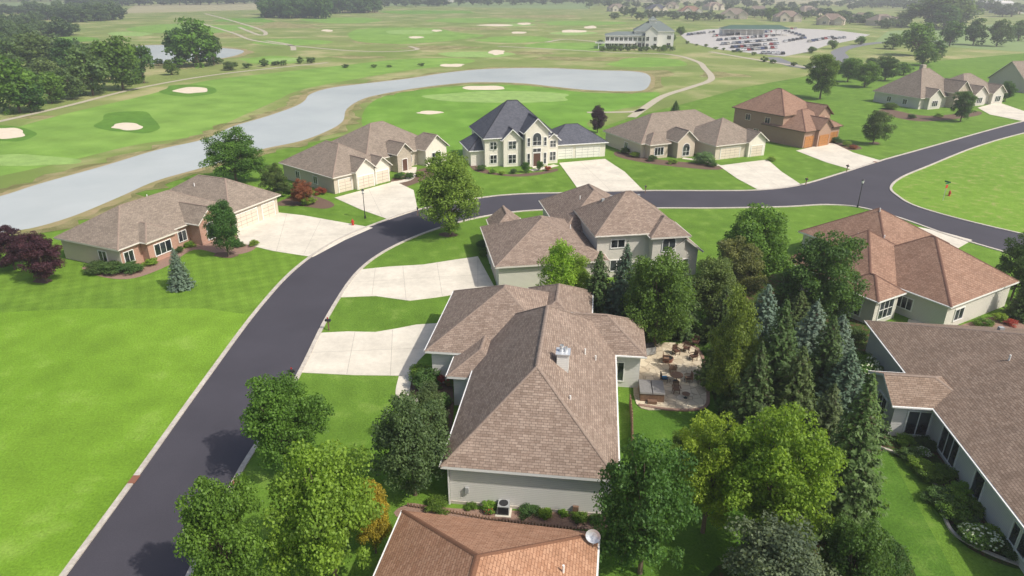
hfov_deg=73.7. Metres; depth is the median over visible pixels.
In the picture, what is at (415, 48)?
cart path
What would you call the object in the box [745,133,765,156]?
walls
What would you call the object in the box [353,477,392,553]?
maple tree
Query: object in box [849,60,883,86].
maple tree
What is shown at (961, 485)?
shrub
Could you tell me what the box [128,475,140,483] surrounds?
storm drain
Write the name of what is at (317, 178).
window frames
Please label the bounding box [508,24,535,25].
putting green
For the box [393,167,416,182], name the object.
walkway
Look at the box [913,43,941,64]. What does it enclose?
shade tree
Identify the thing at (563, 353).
chimney cap
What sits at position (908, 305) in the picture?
window glass
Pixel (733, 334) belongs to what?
arborvitae tree
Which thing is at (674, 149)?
walls
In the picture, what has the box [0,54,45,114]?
shade tree
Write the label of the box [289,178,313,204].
burning bush
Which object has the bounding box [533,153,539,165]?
front door
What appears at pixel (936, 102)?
window glass
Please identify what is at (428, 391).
crabapple tree
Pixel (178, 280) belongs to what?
blue spruce tree
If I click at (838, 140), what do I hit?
shrub
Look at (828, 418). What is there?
spruce tree
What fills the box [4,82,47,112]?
shade tree
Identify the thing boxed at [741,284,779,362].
blue spruce tree
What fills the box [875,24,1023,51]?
field
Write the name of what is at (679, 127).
ridge caps
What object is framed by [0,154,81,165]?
putting green
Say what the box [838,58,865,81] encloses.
maple tree
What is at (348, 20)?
fairway
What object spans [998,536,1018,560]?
shrub
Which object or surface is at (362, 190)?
street lamp
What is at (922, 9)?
shade tree
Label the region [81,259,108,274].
shrub
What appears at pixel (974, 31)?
shade tree
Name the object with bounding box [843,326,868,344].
shrub
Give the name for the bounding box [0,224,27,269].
purple plum tree
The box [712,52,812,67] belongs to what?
cart path
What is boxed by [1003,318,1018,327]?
shrub
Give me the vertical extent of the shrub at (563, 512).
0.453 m
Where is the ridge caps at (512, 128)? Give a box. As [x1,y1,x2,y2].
[459,100,607,150]
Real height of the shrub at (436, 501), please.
0.907 m
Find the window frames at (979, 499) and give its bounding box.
[877,369,1023,561]
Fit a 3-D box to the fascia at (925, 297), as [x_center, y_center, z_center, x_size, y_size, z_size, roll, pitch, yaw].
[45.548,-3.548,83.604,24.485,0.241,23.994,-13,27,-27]
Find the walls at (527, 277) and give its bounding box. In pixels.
[485,209,697,287]
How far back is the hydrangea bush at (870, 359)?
64.66 m
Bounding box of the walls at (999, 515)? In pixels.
[866,330,1023,573]
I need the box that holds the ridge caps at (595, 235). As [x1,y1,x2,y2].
[480,184,691,267]
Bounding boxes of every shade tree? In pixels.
[0,39,27,66]
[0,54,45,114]
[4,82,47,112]
[7,32,59,66]
[25,56,57,76]
[37,71,67,103]
[42,38,81,68]
[54,65,88,98]
[64,43,110,95]
[80,42,102,57]
[88,35,142,89]
[128,44,155,82]
[161,16,216,67]
[161,27,189,59]
[162,59,180,74]
[200,34,221,64]
[222,61,238,69]
[676,26,686,34]
[765,7,778,19]
[807,46,816,52]
[827,40,838,48]
[855,36,866,44]
[857,12,874,22]
[865,57,881,64]
[882,33,901,48]
[895,62,915,74]
[896,9,917,25]
[898,22,941,52]
[906,0,942,25]
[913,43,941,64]
[926,4,961,29]
[929,0,984,24]
[934,40,947,57]
[938,20,966,45]
[963,18,989,44]
[988,18,1018,45]
[1011,20,1023,40]
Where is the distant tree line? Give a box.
[0,0,1023,27]
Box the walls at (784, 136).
[733,107,839,147]
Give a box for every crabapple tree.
[367,390,451,496]
[405,379,450,429]
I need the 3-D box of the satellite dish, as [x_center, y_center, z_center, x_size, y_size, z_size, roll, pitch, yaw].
[4.732,14.927,40.032,0.896,1.656,0.403,6,25,14]
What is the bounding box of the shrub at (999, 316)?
[991,312,1008,321]
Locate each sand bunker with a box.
[0,128,24,138]
[111,123,142,129]
[173,87,206,92]
[417,111,443,113]
[440,64,463,66]
[462,86,504,89]
[477,24,512,25]
[488,50,503,54]
[562,30,585,31]
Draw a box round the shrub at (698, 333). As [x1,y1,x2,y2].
[697,330,710,342]
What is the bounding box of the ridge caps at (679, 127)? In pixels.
[603,109,759,145]
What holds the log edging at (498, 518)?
on the mulch bed at (556, 518)
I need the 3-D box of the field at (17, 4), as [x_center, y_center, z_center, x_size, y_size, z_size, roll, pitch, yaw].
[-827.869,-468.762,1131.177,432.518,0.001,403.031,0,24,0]
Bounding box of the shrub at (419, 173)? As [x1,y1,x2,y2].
[414,171,423,176]
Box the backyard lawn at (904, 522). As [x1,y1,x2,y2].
[461,274,954,575]
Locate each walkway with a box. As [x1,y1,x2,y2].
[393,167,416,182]
[396,376,417,400]
[529,164,558,170]
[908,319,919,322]
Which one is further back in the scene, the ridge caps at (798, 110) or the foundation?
the ridge caps at (798, 110)
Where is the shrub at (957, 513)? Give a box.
[935,500,973,525]
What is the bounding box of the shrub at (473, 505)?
[464,501,476,510]
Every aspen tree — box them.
[535,238,582,286]
[561,254,592,288]
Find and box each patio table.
[670,371,682,382]
[682,391,689,398]
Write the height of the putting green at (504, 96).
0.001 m
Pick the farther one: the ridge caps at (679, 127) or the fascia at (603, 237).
the ridge caps at (679, 127)
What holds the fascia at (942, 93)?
attached to the roof at (909, 85)
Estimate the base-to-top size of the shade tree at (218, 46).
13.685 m
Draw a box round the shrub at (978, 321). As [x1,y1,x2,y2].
[972,316,994,326]
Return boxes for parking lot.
[681,28,868,55]
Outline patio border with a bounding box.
[638,342,709,410]
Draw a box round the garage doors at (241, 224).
[236,202,274,229]
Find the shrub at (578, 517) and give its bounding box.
[570,511,588,523]
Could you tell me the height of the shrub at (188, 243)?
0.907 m
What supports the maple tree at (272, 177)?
on the ground at (358, 403)
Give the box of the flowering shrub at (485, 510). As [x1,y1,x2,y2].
[483,508,494,513]
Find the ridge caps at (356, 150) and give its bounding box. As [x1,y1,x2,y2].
[280,121,436,177]
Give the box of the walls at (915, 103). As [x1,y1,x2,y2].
[873,87,1004,109]
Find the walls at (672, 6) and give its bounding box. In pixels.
[665,3,678,8]
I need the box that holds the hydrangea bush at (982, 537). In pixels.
[961,522,1006,550]
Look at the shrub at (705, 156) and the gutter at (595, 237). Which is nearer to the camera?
the gutter at (595, 237)
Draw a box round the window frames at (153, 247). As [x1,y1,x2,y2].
[97,222,214,262]
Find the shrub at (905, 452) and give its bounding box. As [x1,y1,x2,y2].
[893,446,921,461]
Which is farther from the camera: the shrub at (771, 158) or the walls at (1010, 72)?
the walls at (1010, 72)
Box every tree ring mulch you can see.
[32,279,51,283]
[213,252,237,257]
[439,232,457,236]
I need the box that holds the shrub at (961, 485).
[951,480,973,499]
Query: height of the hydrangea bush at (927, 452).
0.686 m
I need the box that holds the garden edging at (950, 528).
[881,446,1018,565]
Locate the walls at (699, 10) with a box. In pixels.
[678,8,702,15]
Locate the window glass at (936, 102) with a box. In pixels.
[887,96,1000,106]
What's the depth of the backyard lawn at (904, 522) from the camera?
46.49 m
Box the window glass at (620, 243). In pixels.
[545,238,686,275]
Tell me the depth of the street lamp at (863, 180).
112.01 m
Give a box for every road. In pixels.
[67,122,1023,575]
[765,40,952,67]
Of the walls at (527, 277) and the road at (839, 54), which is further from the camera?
the road at (839, 54)
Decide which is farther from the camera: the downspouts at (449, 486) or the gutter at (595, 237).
the gutter at (595, 237)
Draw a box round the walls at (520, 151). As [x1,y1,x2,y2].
[463,120,604,166]
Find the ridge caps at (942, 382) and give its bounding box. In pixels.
[865,320,1023,390]
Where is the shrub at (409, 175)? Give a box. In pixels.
[404,172,413,177]
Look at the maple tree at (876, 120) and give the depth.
154.15 m
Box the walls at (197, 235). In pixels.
[140,208,215,261]
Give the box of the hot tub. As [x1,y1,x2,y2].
[638,379,664,404]
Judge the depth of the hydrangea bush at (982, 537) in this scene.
44.54 m
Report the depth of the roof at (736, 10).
699.79 m
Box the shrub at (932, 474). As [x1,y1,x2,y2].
[916,466,949,484]
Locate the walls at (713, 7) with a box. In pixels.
[702,4,724,9]
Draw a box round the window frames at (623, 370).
[617,361,624,381]
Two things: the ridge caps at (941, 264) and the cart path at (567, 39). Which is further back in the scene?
the cart path at (567, 39)
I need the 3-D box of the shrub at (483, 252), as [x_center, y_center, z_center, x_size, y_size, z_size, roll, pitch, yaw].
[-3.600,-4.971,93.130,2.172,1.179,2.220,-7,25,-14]
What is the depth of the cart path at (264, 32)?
553.37 m
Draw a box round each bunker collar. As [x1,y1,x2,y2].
[0,125,36,140]
[94,111,159,132]
[159,85,216,96]
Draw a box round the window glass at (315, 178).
[296,151,440,183]
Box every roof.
[54,175,279,249]
[279,121,447,177]
[375,511,597,575]
[426,284,646,479]
[460,100,606,150]
[481,184,698,266]
[604,110,766,145]
[607,4,623,7]
[645,4,665,8]
[677,6,699,10]
[703,2,722,6]
[720,8,747,13]
[734,88,842,131]
[751,6,765,8]
[773,11,797,16]
[790,209,1018,305]
[800,6,818,11]
[818,13,845,19]
[866,14,898,19]
[866,321,1023,524]
[873,68,1005,97]
[988,61,1023,77]
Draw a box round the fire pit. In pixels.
[662,355,673,362]
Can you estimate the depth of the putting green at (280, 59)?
330.40 m
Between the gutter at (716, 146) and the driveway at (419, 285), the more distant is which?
the gutter at (716, 146)
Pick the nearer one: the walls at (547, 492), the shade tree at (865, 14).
the walls at (547, 492)
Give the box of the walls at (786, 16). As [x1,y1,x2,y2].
[772,13,801,21]
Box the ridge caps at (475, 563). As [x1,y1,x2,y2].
[401,510,585,575]
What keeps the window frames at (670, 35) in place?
in the clubhouse
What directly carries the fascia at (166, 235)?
attached to the roof at (166, 209)
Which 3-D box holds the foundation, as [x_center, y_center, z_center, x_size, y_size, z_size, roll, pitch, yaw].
[2.482,11.340,57.977,11.320,0.550,21.560,3,24,6]
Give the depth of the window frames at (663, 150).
144.43 m
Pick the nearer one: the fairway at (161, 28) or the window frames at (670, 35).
the window frames at (670, 35)
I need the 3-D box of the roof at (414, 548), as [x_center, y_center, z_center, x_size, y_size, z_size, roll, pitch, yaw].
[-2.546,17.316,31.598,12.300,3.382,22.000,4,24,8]
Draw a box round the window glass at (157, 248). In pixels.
[98,222,213,262]
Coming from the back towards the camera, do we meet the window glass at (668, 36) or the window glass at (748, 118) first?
the window glass at (668, 36)
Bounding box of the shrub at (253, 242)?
[249,239,259,245]
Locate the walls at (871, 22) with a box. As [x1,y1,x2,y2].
[865,17,897,25]
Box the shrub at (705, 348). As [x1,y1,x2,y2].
[700,343,712,353]
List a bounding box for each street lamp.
[361,189,365,218]
[857,179,864,207]
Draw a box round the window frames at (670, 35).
[605,35,670,47]
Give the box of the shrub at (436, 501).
[424,494,449,514]
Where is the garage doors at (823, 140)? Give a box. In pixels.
[804,132,836,147]
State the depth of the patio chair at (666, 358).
66.40 m
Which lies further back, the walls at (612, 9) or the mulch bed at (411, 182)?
the walls at (612, 9)
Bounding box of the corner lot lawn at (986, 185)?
[892,134,1023,232]
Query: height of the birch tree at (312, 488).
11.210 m
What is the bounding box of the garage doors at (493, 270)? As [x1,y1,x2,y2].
[487,249,495,280]
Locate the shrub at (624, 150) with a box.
[619,147,630,152]
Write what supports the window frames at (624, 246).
attached to the walls at (527, 277)
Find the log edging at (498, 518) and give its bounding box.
[407,503,597,530]
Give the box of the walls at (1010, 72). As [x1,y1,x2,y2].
[988,63,1023,92]
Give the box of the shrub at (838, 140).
[831,137,842,142]
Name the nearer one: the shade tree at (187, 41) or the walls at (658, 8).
the shade tree at (187, 41)
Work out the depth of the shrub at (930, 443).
54.33 m
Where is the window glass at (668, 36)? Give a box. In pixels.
[606,35,670,46]
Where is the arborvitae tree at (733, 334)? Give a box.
[703,283,766,398]
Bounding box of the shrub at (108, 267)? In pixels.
[97,260,121,273]
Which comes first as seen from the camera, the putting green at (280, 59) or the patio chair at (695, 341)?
the patio chair at (695, 341)
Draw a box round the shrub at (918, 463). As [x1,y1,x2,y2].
[907,455,934,473]
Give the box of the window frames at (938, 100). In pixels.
[886,96,1000,106]
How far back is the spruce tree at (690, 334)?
70.33 m
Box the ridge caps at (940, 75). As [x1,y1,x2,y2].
[875,68,1001,98]
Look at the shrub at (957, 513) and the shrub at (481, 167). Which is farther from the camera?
the shrub at (481, 167)
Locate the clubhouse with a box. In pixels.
[595,16,674,48]
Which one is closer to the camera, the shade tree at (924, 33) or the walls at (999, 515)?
the walls at (999, 515)
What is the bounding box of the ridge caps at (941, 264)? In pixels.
[791,208,1019,306]
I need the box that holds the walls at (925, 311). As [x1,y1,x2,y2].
[786,234,1010,324]
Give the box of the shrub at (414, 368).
[407,362,431,379]
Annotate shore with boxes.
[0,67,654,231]
[136,44,253,64]
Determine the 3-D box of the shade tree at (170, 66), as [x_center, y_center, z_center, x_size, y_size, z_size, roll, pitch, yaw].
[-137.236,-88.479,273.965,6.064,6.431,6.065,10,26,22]
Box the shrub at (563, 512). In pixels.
[557,509,569,516]
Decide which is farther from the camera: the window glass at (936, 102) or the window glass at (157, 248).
the window glass at (936, 102)
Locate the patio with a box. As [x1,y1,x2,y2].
[633,342,705,409]
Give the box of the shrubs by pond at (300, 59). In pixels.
[153,0,813,68]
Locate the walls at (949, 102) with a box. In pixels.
[944,83,969,107]
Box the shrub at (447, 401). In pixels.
[434,389,453,410]
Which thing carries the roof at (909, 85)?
on the walls at (915, 103)
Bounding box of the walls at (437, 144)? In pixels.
[353,137,446,189]
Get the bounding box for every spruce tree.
[166,247,195,292]
[585,251,613,314]
[601,240,635,316]
[618,272,657,342]
[657,259,705,344]
[670,100,679,110]
[693,311,740,394]
[694,287,737,348]
[716,341,776,438]
[727,294,806,411]
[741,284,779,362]
[759,345,819,447]
[761,274,794,316]
[769,298,827,368]
[774,290,810,346]
[792,383,847,475]
[799,372,891,552]
[802,315,845,408]
[807,348,883,448]
[833,314,858,368]
[841,387,894,454]
[1000,283,1023,323]
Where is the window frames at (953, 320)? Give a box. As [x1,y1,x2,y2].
[809,289,965,321]
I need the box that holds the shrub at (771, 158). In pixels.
[767,156,775,160]
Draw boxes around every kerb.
[59,121,1023,575]
[185,204,1009,575]
[890,133,1023,234]
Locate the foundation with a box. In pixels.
[450,498,600,514]
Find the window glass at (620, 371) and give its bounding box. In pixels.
[617,363,623,380]
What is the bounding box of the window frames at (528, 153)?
[490,132,555,164]
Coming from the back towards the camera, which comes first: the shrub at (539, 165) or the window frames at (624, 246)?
the shrub at (539, 165)
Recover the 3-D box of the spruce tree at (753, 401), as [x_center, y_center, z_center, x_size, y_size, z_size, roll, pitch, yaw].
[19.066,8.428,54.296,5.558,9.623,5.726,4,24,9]
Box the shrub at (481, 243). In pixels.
[476,240,484,247]
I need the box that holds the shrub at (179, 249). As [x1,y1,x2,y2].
[175,246,183,252]
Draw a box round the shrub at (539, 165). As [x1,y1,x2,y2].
[536,160,543,169]
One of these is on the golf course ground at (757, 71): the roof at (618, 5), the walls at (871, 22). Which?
the walls at (871, 22)
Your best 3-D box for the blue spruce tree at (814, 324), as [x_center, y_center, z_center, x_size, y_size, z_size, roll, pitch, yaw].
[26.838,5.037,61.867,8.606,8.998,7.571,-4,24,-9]
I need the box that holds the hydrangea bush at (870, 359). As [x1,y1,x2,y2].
[858,356,883,369]
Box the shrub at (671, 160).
[668,158,677,164]
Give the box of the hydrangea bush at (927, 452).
[915,445,933,456]
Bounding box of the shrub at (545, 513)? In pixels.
[537,507,551,519]
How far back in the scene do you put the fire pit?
66.71 m
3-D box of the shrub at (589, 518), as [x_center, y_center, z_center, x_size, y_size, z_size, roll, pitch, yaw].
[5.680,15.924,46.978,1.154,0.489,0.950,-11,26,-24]
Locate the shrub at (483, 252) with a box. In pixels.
[478,247,486,256]
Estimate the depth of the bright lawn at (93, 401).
60.26 m
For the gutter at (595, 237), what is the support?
on the soffit
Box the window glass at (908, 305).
[852,296,963,319]
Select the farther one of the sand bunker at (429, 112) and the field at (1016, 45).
the field at (1016, 45)
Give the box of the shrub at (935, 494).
[919,484,955,506]
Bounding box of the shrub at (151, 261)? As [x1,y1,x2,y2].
[141,257,157,264]
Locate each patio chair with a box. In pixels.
[660,371,668,380]
[663,352,669,363]
[669,364,677,372]
[672,344,681,355]
[672,381,681,393]
[682,341,690,352]
[684,371,693,382]
[689,349,698,361]
[691,336,699,344]
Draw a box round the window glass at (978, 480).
[878,371,1023,558]
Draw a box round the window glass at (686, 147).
[624,142,689,155]
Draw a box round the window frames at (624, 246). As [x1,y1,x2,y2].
[546,238,688,276]
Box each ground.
[0,0,1023,188]
[0,53,1023,575]
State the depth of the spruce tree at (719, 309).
69.26 m
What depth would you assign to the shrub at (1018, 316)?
74.74 m
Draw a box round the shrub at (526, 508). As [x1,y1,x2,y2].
[518,502,540,520]
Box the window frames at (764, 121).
[745,113,825,130]
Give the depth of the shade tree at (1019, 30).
431.99 m
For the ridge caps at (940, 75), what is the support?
attached to the roof at (909, 85)
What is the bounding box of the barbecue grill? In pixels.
[645,342,655,354]
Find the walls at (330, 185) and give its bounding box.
[283,151,417,193]
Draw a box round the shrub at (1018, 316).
[1008,310,1023,321]
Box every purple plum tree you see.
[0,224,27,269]
[15,231,66,280]
[590,105,607,132]
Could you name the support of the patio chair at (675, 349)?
on the patio
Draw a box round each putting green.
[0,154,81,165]
[108,32,151,35]
[265,58,305,61]
[386,30,432,33]
[422,91,567,102]
[438,51,514,57]
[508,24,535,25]
[550,32,596,34]
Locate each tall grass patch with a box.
[5,115,54,118]
[144,64,200,69]
[213,33,246,36]
[254,22,323,27]
[328,56,385,58]
[331,11,393,13]
[352,41,397,44]
[391,46,481,49]
[438,27,508,30]
[495,15,577,17]
[504,51,553,54]
[534,57,636,60]
[650,70,674,76]
[700,72,750,77]
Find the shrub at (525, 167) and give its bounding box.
[521,162,529,172]
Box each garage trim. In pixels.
[235,200,275,224]
[338,168,389,192]
[558,145,599,158]
[719,144,763,159]
[803,131,837,147]
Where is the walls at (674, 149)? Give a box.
[645,132,695,158]
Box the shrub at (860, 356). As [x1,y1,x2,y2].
[856,351,876,365]
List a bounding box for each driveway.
[237,213,371,256]
[302,323,436,375]
[335,181,416,219]
[341,256,493,300]
[559,159,641,190]
[719,160,799,188]
[796,143,879,168]
[919,227,971,247]
[978,103,1023,120]
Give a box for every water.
[0,68,650,231]
[131,45,243,63]
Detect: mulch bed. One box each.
[82,235,255,278]
[277,195,333,208]
[390,167,431,186]
[394,503,611,528]
[410,380,453,443]
[470,165,557,176]
[614,151,722,169]
[708,273,884,450]
[708,541,915,575]
[807,142,861,149]
[879,109,981,120]
[880,429,1019,568]
[962,317,1023,327]
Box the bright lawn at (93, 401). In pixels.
[0,308,249,575]
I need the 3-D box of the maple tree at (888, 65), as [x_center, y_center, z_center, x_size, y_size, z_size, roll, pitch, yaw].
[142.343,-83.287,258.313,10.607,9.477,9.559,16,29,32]
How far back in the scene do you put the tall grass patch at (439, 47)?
391.85 m
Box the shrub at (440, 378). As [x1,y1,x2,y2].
[437,374,444,382]
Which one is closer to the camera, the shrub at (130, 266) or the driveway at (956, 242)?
the shrub at (130, 266)
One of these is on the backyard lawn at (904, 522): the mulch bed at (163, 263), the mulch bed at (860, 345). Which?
the mulch bed at (860, 345)
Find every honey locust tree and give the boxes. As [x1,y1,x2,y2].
[672,407,748,533]
[720,402,849,540]
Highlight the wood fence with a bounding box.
[629,394,633,455]
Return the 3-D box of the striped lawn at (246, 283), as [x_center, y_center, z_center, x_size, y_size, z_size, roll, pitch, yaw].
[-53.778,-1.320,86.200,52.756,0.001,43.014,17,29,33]
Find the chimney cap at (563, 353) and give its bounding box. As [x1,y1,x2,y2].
[556,347,570,355]
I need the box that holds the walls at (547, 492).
[432,354,640,512]
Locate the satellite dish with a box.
[586,529,600,544]
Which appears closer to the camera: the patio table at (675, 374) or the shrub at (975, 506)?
the shrub at (975, 506)
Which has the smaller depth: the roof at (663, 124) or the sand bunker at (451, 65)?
the roof at (663, 124)
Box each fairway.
[0,58,474,175]
[49,37,100,41]
[126,23,253,32]
[214,18,274,22]
[239,56,296,63]
[252,39,332,45]
[299,17,381,22]
[348,27,484,43]
[380,10,472,13]
[426,18,534,22]
[474,36,552,42]
[524,43,617,50]
[537,21,625,24]
[607,57,686,66]
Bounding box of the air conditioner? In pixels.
[495,499,511,517]
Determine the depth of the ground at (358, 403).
106.45 m
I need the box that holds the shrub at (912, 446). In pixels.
[907,445,924,455]
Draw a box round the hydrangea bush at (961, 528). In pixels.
[956,522,974,538]
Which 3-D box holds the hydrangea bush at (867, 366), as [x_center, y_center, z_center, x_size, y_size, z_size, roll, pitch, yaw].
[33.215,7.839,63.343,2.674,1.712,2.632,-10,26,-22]
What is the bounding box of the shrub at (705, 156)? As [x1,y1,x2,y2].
[692,151,714,162]
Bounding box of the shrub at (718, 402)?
[713,392,732,410]
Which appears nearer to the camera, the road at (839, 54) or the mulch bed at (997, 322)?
the mulch bed at (997, 322)
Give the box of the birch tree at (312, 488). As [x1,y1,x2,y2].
[260,439,384,575]
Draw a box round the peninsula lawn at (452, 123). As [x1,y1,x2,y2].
[362,85,659,155]
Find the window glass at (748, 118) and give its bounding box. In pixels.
[746,114,769,130]
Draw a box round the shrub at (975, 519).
[960,514,985,525]
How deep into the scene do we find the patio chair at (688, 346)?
68.61 m
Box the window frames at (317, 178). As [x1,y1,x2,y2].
[295,151,439,184]
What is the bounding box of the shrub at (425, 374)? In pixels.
[408,367,440,387]
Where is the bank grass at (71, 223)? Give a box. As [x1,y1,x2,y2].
[0,67,663,235]
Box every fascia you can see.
[54,195,280,251]
[285,135,449,178]
[425,351,642,481]
[462,119,603,151]
[484,211,702,268]
[603,130,768,146]
[735,105,842,132]
[798,231,1018,308]
[867,323,1022,523]
[873,81,1006,98]
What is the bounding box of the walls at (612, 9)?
[607,5,624,11]
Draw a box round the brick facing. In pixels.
[120,226,190,263]
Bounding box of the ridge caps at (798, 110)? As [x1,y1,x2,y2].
[733,88,843,131]
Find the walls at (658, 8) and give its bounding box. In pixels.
[645,6,667,12]
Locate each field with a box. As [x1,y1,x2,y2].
[0,2,64,6]
[125,3,258,12]
[382,1,598,8]
[635,0,1017,4]
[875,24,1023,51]
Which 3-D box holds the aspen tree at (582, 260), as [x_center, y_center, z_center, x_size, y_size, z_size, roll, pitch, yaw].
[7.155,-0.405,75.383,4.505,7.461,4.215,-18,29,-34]
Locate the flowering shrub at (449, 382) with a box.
[444,379,453,386]
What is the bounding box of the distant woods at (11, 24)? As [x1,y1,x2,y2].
[0,0,127,55]
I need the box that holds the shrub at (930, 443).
[911,435,937,451]
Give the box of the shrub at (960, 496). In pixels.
[941,484,971,506]
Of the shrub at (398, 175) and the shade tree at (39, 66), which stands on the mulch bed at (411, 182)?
the shrub at (398, 175)
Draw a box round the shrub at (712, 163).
[707,160,717,166]
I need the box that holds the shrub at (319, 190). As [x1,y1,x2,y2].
[314,187,326,195]
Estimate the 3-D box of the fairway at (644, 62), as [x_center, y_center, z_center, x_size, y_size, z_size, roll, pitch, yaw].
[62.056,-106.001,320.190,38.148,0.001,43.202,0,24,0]
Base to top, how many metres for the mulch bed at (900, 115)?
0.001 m
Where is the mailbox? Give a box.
[325,317,330,330]
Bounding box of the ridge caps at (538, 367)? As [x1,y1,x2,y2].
[424,283,647,467]
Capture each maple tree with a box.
[172,472,271,575]
[198,125,270,181]
[202,199,240,256]
[239,370,334,470]
[258,162,291,194]
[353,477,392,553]
[416,150,483,235]
[590,433,701,574]
[620,246,696,345]
[669,426,701,475]
[691,255,742,319]
[712,235,769,297]
[716,202,796,283]
[775,230,871,322]
[805,53,841,98]
[817,513,895,575]
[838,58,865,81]
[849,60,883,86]
[852,527,914,575]
[861,110,897,144]
[876,55,902,80]
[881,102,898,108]
[950,91,978,121]
[995,232,1023,300]
[1002,81,1018,100]
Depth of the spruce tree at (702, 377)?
62.50 m
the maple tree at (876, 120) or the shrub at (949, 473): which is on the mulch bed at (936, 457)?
the shrub at (949, 473)
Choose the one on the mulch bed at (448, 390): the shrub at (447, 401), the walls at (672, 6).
the shrub at (447, 401)
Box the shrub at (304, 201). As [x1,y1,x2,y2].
[300,196,316,204]
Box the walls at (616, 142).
[605,133,746,159]
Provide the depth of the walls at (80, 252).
90.52 m
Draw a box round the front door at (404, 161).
[402,159,407,170]
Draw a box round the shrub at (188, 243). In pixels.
[183,240,196,246]
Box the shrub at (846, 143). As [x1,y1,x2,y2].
[842,141,851,146]
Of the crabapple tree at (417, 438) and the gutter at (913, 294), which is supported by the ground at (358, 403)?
the crabapple tree at (417, 438)
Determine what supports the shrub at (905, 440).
on the mulch bed at (936, 457)
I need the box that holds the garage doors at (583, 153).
[559,146,598,158]
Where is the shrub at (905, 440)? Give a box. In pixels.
[893,432,918,446]
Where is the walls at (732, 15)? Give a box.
[720,10,747,18]
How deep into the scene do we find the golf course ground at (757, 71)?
369.15 m
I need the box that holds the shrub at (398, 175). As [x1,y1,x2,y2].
[393,173,405,179]
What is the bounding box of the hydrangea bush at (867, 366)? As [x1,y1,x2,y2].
[857,362,882,381]
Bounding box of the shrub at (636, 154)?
[629,152,638,156]
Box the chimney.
[557,355,568,372]
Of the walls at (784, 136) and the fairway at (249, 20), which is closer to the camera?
the walls at (784, 136)
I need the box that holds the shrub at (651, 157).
[648,155,657,160]
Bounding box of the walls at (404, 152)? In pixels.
[391,145,411,172]
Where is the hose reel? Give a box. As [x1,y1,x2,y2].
[573,505,578,511]
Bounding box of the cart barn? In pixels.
[719,25,792,35]
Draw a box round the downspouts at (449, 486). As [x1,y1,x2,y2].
[447,469,610,504]
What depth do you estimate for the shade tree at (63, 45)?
273.48 m
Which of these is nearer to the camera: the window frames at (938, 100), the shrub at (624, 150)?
the shrub at (624, 150)
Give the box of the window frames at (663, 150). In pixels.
[624,141,689,155]
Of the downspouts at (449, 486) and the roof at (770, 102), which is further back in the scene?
the roof at (770, 102)
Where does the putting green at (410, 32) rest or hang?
on the fairway at (375, 35)
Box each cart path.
[0,62,326,121]
[204,24,418,51]
[207,14,267,34]
[268,41,295,49]
[499,46,714,116]
[547,39,594,41]
[587,109,645,112]
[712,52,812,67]
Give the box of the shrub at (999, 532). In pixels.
[984,523,1004,539]
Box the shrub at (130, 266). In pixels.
[115,259,144,273]
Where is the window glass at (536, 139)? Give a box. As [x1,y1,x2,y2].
[490,133,555,162]
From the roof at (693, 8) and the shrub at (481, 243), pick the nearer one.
the shrub at (481, 243)
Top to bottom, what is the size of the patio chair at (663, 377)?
1.000 m
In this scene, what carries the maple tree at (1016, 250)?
on the ground at (358, 403)
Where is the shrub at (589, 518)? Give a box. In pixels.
[585,513,600,523]
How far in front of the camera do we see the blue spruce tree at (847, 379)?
55.22 m
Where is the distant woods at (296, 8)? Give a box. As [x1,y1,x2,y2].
[255,0,382,18]
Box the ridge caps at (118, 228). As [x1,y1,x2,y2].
[55,174,280,250]
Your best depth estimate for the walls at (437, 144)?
137.37 m
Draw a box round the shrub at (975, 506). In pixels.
[965,497,985,517]
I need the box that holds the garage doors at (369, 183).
[338,169,388,192]
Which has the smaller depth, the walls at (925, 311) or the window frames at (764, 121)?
the walls at (925, 311)
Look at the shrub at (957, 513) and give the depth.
46.94 m
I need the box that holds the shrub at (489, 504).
[482,500,496,513]
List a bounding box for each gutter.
[53,223,197,250]
[279,149,424,178]
[373,512,599,575]
[423,291,646,466]
[460,131,608,150]
[480,200,703,266]
[641,139,769,146]
[732,107,841,132]
[794,265,950,307]
[864,320,1023,529]
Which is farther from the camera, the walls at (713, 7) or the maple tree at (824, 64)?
the walls at (713, 7)
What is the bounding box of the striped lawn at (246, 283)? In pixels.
[0,219,307,314]
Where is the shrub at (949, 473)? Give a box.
[934,462,958,480]
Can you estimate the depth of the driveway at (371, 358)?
68.83 m
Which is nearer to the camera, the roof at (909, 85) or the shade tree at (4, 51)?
the roof at (909, 85)
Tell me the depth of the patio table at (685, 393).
60.94 m
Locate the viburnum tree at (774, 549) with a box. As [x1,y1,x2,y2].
[720,509,841,575]
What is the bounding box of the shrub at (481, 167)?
[475,165,485,169]
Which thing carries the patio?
on the backyard lawn at (904, 522)
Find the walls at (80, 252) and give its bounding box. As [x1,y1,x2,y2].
[61,197,278,263]
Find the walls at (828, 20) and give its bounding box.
[816,16,845,25]
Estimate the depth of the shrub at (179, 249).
93.70 m
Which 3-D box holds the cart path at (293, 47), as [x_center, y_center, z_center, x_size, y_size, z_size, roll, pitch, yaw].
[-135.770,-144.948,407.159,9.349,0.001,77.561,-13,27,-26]
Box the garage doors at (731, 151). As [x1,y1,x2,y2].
[720,145,762,158]
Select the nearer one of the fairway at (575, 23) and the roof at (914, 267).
the roof at (914, 267)

